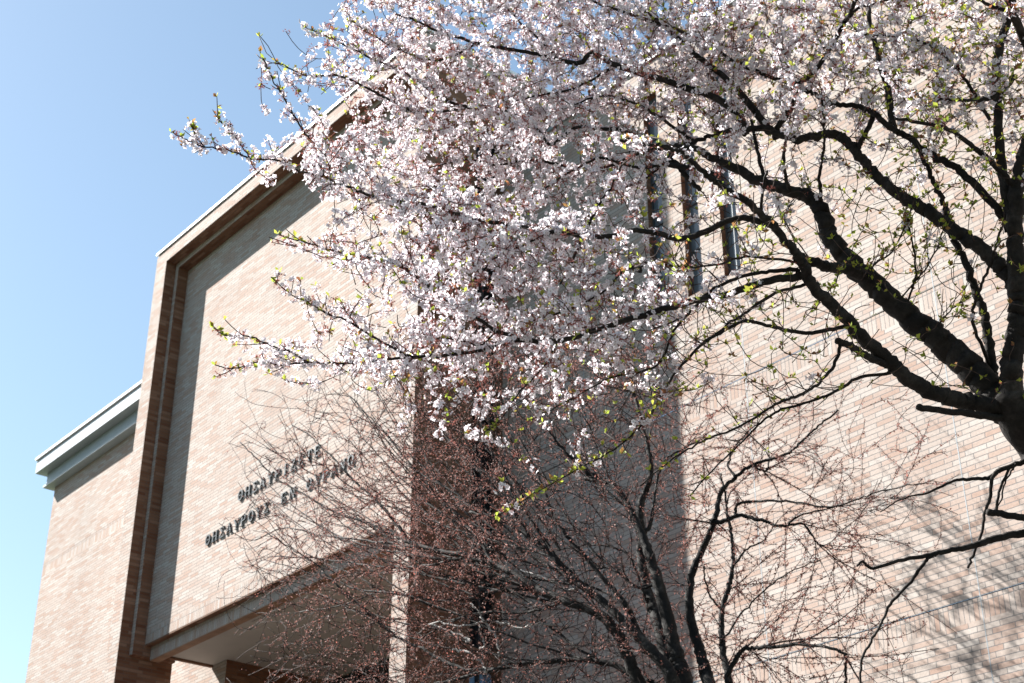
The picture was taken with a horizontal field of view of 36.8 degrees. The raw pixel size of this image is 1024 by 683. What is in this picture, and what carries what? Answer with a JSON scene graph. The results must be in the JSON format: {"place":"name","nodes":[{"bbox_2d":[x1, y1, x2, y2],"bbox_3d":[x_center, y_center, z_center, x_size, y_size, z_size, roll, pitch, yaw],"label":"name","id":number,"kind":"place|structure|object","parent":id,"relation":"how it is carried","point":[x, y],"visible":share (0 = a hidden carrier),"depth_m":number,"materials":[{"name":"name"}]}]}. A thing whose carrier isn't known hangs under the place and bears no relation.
{"place":"outdoors","nodes":[
{"label":"outdoors","id":0,"kind":"place"},
{"bbox_2d":[0,0,1020,682],"label":"sky","id":1,"kind":"structure","parent":0,"point":[95,183],"materials":[{"name":"blue"}]},
{"label":"paved forecourt","id":2,"kind":"structure","parent":0,"visible":0},
{"bbox_2d":[217,291,958,682],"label":"maple tree","id":3,"kind":"object","parent":2,"relation":"on","point":[667,657],"visible":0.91,"depth_m":21.59,"materials":[{"name":"brown plant"}]},
{"bbox_2d":[169,0,1023,682],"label":"cherry tree","id":4,"kind":"object","parent":2,"relation":"on","point":[991,394],"visible":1,"depth_m":9.25,"materials":[{"name":"white plant"}]},
{"label":"ground","id":5,"kind":"structure","parent":0,"visible":0},
{"bbox_2d":[25,0,1023,682],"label":"hall building","id":6,"kind":"structure","parent":5,"relation":"on","point":[145,476],"depth_m":28.87,"materials":[{"name":"brick"}]},
{"bbox_2d":[238,445,319,500],"bbox_3d":[-5.225,2.950,34.284,0.030,0.268,3.405,21,-35,-34],"label":"greek lettering","id":7,"kind":"object","parent":6,"relation":"attached to","point":[263,482],"visible":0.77,"depth_m":34.48,"materials":[{"name":"metal"}]},
{"bbox_2d":[205,454,354,545],"bbox_3d":[-5.225,3.555,33.956,0.030,0.277,6.125,21,-35,-34],"label":"greek lettering","id":8,"kind":"object","parent":6,"relation":"attached to","point":[252,512],"visible":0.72,"depth_m":34.27,"materials":[{"name":"metal"}]},
{"bbox_2d":[469,672,490,682],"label":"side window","id":9,"kind":"structure","parent":6,"relation":"in","point":[476,678],"depth_m":28.48,"materials":[{"name":"blue glass"}]},
{"bbox_2d":[470,133,495,647],"bbox_3d":[-0.655,0.575,31.477,0.756,11.850,0.130,21,-35,-34],"label":"side window","id":10,"kind":"structure","parent":6,"relation":"in","point":[483,294],"depth_m":30.50,"materials":[{"name":"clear glass"}]},
{"bbox_2d":[643,91,666,314],"bbox_3d":[2.779,-2.682,29.345,0.165,4.950,0.385,21,-35,-34],"label":"slot window","id":11,"kind":"structure","parent":6,"relation":"in","point":[653,205],"depth_m":29.46,"materials":[{"name":"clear glass"}]},
{"bbox_2d":[675,69,703,296],"bbox_3d":[3.352,-3.012,28.735,0.165,4.950,0.385,21,-35,-34],"label":"slot window","id":12,"kind":"structure","parent":6,"relation":"in","point":[685,188],"depth_m":28.42,"materials":[{"name":"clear glass"}]},
{"bbox_2d":[708,53,740,275],"bbox_3d":[3.926,-3.342,28.125,0.165,4.950,0.385,21,-35,-34],"label":"slot window","id":13,"kind":"structure","parent":6,"relation":"in","point":[725,233],"depth_m":27.59,"materials":[{"name":"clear glass"}]}
]}

